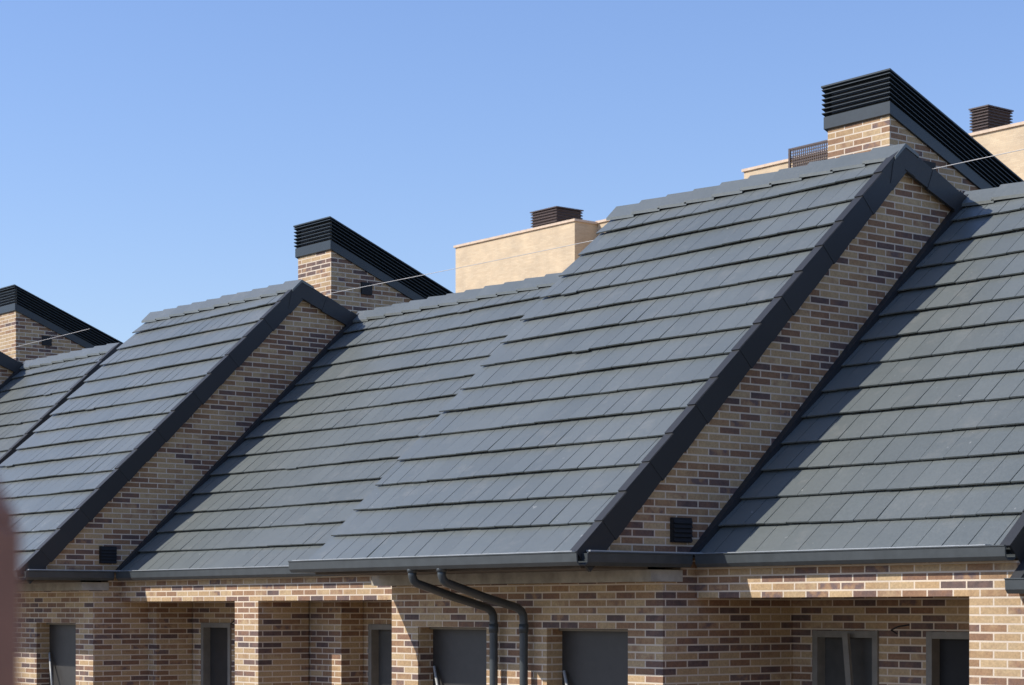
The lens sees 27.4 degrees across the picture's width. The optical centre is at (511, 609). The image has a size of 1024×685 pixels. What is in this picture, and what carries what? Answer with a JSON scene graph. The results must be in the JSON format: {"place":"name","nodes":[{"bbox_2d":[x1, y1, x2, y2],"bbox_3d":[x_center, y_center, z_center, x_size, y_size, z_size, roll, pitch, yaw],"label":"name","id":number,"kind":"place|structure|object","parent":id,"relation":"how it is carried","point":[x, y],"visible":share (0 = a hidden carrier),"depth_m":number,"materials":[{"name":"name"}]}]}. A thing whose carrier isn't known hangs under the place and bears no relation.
{"place":"outdoors","nodes":[
{"label":"outdoors","id":0,"kind":"place"},
{"bbox_2d":[0,486,20,684],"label":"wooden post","id":1,"kind":"object","parent":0,"point":[10,602],"visible":1,"depth_m":1.20,"materials":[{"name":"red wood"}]},
{"bbox_2d":[0,0,1023,342],"label":"sky","id":2,"kind":"structure","parent":0,"point":[156,155],"materials":[{"name":"blue"}]},
{"bbox_2d":[456,221,608,292],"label":"walls","id":3,"kind":"structure","parent":0,"point":[542,263],"depth_m":79.78,"materials":[{"name":"beige render"}]},
{"bbox_2d":[453,218,609,247],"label":"parapet coping","id":4,"kind":"object","parent":3,"relation":"on","point":[532,229],"visible":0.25,"depth_m":79.26,"materials":[{"name":"white concrete"}]},
{"bbox_2d":[530,206,583,227],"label":"roof vent","id":5,"kind":"object","parent":4,"relation":"on","point":[549,215],"visible":0.54,"depth_m":80.24,"materials":[{"name":"brown metal"}]},
{"bbox_2d":[744,153,827,178],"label":"walls","id":6,"kind":"structure","parent":0,"point":[769,169],"depth_m":69.45,"materials":[{"name":"beige paint"}]},
{"bbox_2d":[741,149,827,171],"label":"parapet coping","id":7,"kind":"object","parent":6,"relation":"on","point":[764,165],"visible":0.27,"depth_m":69.44,"materials":[{"name":"white concrete"}]},
{"bbox_2d":[788,140,827,167],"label":"roof screen","id":8,"kind":"object","parent":7,"relation":"attached to","point":[816,148],"visible":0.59,"depth_m":68.01,"materials":[{"name":"grey metal"}]},
{"bbox_2d":[971,125,1023,179],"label":"walls","id":9,"kind":"structure","parent":0,"point":[1011,139],"depth_m":61.89,"materials":[{"name":"beige paint"}]},
{"bbox_2d":[968,121,1023,135],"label":"parapet coping","id":10,"kind":"object","parent":9,"relation":"on","point":[996,128],"depth_m":62.16,"materials":[{"name":"white stone"}]},
{"bbox_2d":[968,104,1013,132],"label":"roof vent","id":11,"kind":"object","parent":10,"relation":"on","point":[985,117],"visible":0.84,"depth_m":62.86,"materials":[{"name":"brown metal"}]},
{"label":"ground","id":12,"kind":"structure","parent":0,"visible":0},
{"bbox_2d":[407,568,528,684],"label":"downpipes","id":13,"kind":"object","parent":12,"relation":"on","point":[445,581],"visible":1,"depth_m":18.88,"materials":[{"name":"metal"}]},
{"bbox_2d":[21,560,1019,684],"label":"front walls","id":14,"kind":"structure","parent":12,"relation":"on","point":[752,625],"depth_m":18.80,"materials":[{"name":"brick"}]},
{"bbox_2d":[48,652,567,684],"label":"shutter stays","id":15,"kind":"object","parent":14,"relation":"attached to","point":[435,674],"visible":1,"depth_m":20.33,"materials":[{"name":"black metal"}]},
{"bbox_2d":[21,566,647,582],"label":"soffits","id":16,"kind":"object","parent":14,"relation":"on","point":[506,570],"visible":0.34,"depth_m":18.42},
{"bbox_2d":[49,625,627,684],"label":"window panels","id":17,"kind":"object","parent":14,"relation":"on","point":[588,657],"visible":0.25,"depth_m":19.98,"materials":[{"name":"black glass"}]},
{"bbox_2d":[21,570,682,591],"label":"concrete ring beam","id":18,"kind":"structure","parent":14,"relation":"on","point":[609,576],"depth_m":18.90,"materials":[{"name":"white concrete"}]},
{"bbox_2d":[46,623,968,684],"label":"window frames","id":19,"kind":"structure","parent":14,"relation":"attached to","point":[933,638],"depth_m":18.33,"materials":[{"name":"black metal"}]},
{"bbox_2d":[379,630,871,684],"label":"door panels","id":20,"kind":"object","parent":19,"relation":"in","point":[861,653],"visible":0.7,"depth_m":18.25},
{"bbox_2d":[940,639,968,684],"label":"dark doorway","id":21,"kind":"structure","parent":19,"relation":"attached to","point":[954,661],"depth_m":17.24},
{"bbox_2d":[21,545,1015,580],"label":"gutters","id":22,"kind":"object","parent":14,"relation":"on","point":[304,568],"visible":0.9,"depth_m":17.41,"materials":[{"name":"metal"}]},
{"bbox_2d":[27,544,989,570],"bbox_3d":[-3.246,-0.475,22.692,1.385,0.013,19.950,0,0,-39],"label":"eaves flashing","id":23,"kind":"object","parent":22,"relation":"on","point":[529,552],"visible":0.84,"depth_m":17.50,"materials":[{"name":"grey metal"}]},
{"bbox_2d":[44,115,1023,582],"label":"gable and chimney brickwork","id":24,"kind":"structure","parent":14,"relation":"on","point":[716,463],"depth_m":19.53,"materials":[{"name":"brick"}]},
{"bbox_2d":[293,216,452,299],"bbox_3d":[-1.387,-4.519,30.805,3.700,1.946,0.950,0,0,-39],"label":"chimney louvre cowl","id":25,"kind":"object","parent":24,"relation":"on","point":[328,233],"visible":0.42,"depth_m":29.82,"materials":[{"name":"metal"}]},
{"bbox_2d":[0,161,1023,570],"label":"roof tiles","id":26,"kind":"object","parent":24,"relation":"on","point":[538,423],"visible":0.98,"depth_m":19.62,"materials":[{"name":"grey tile"}]},
{"bbox_2d":[141,143,1023,322],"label":"ridge tiles","id":27,"kind":"object","parent":26,"relation":"on","point":[973,197],"visible":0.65,"depth_m":21.96,"materials":[{"name":"grey tile"}]},
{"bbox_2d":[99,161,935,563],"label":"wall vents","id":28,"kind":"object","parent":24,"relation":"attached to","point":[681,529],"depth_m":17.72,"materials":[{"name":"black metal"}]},
{"bbox_2d":[21,147,1023,583],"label":"verge tiles","id":29,"kind":"object","parent":24,"relation":"attached to","point":[613,519],"visible":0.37,"depth_m":18.97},
{"bbox_2d":[328,149,1023,293],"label":"overhead cable","id":30,"kind":"object","parent":24,"relation":"attached to","point":[592,240],"visible":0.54,"depth_m":25.83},
{"bbox_2d":[821,68,1023,189],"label":"chimney louvre cowl","id":31,"kind":"object","parent":24,"relation":"on","point":[905,105],"visible":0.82,"depth_m":21.78,"materials":[{"name":"metal"}]},
{"bbox_2d":[891,624,909,633],"bbox_3d":[3.211,0.162,17.431,0.085,0.089,0.304,0,0,-10],"label":"conduit tail","id":32,"kind":"object","parent":14,"relation":"attached to","point":[899,626],"visible":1,"depth_m":17.37},
{"bbox_2d":[1018,594,1023,684],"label":"front walls","id":33,"kind":"structure","parent":12,"relation":"on","point":[1020,639],"depth_m":15.16,"materials":[{"name":"brick"}]},
{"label":"soffits","id":34,"kind":"object","parent":33,"relation":"on","visible":0},
{"bbox_2d":[1004,578,1023,593],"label":"gutters","id":35,"kind":"object","parent":34,"relation":"on","point":[1014,585],"visible":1,"depth_m":15.03,"materials":[{"name":"metal"}]},
{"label":"front walls","id":36,"kind":"object","parent":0,"visible":0},
{"bbox_2d":[0,311,85,398],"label":"gable and chimney brickwork","id":37,"kind":"structure","parent":36,"relation":"on","point":[18,329],"depth_m":37.44,"materials":[{"name":"brick"}]},
{"bbox_2d":[42,336,51,345],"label":"wall vents","id":38,"kind":"object","parent":37,"relation":"attached to","point":[48,342],"depth_m":37.58,"materials":[{"name":"black metal"}]},
{"bbox_2d":[0,353,105,457],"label":"roof tiles","id":39,"kind":"object","parent":37,"relation":"on","point":[40,393],"visible":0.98,"depth_m":33.76,"materials":[{"name":"grey tile"}]},
{"bbox_2d":[20,343,120,369],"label":"ridge tiles","id":40,"kind":"object","parent":39,"relation":"on","point":[63,357],"visible":0.82,"depth_m":34.46,"materials":[{"name":"grey tile"}]},
{"bbox_2d":[0,343,121,463],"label":"verge tiles","id":41,"kind":"object","parent":37,"relation":"attached to","point":[10,363],"visible":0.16,"depth_m":32.88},
{"bbox_2d":[0,329,87,350],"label":"overhead cable","id":42,"kind":"object","parent":41,"relation":"on","point":[45,339],"visible":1,"depth_m":36.08,"materials":[{"name":"grey metal"}]},
{"bbox_2d":[0,284,122,347],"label":"chimney louvre cowl","id":43,"kind":"object","parent":37,"relation":"on","point":[14,297],"visible":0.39,"depth_m":37.67,"materials":[{"name":"metal"}]},
{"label":"roof tiles","id":44,"kind":"object","parent":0,"visible":0},
{"bbox_2d":[1010,559,1023,577],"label":"verge tiles","id":45,"kind":"object","parent":44,"relation":"attached to","point":[1018,572],"visible":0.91,"depth_m":15.13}
]}

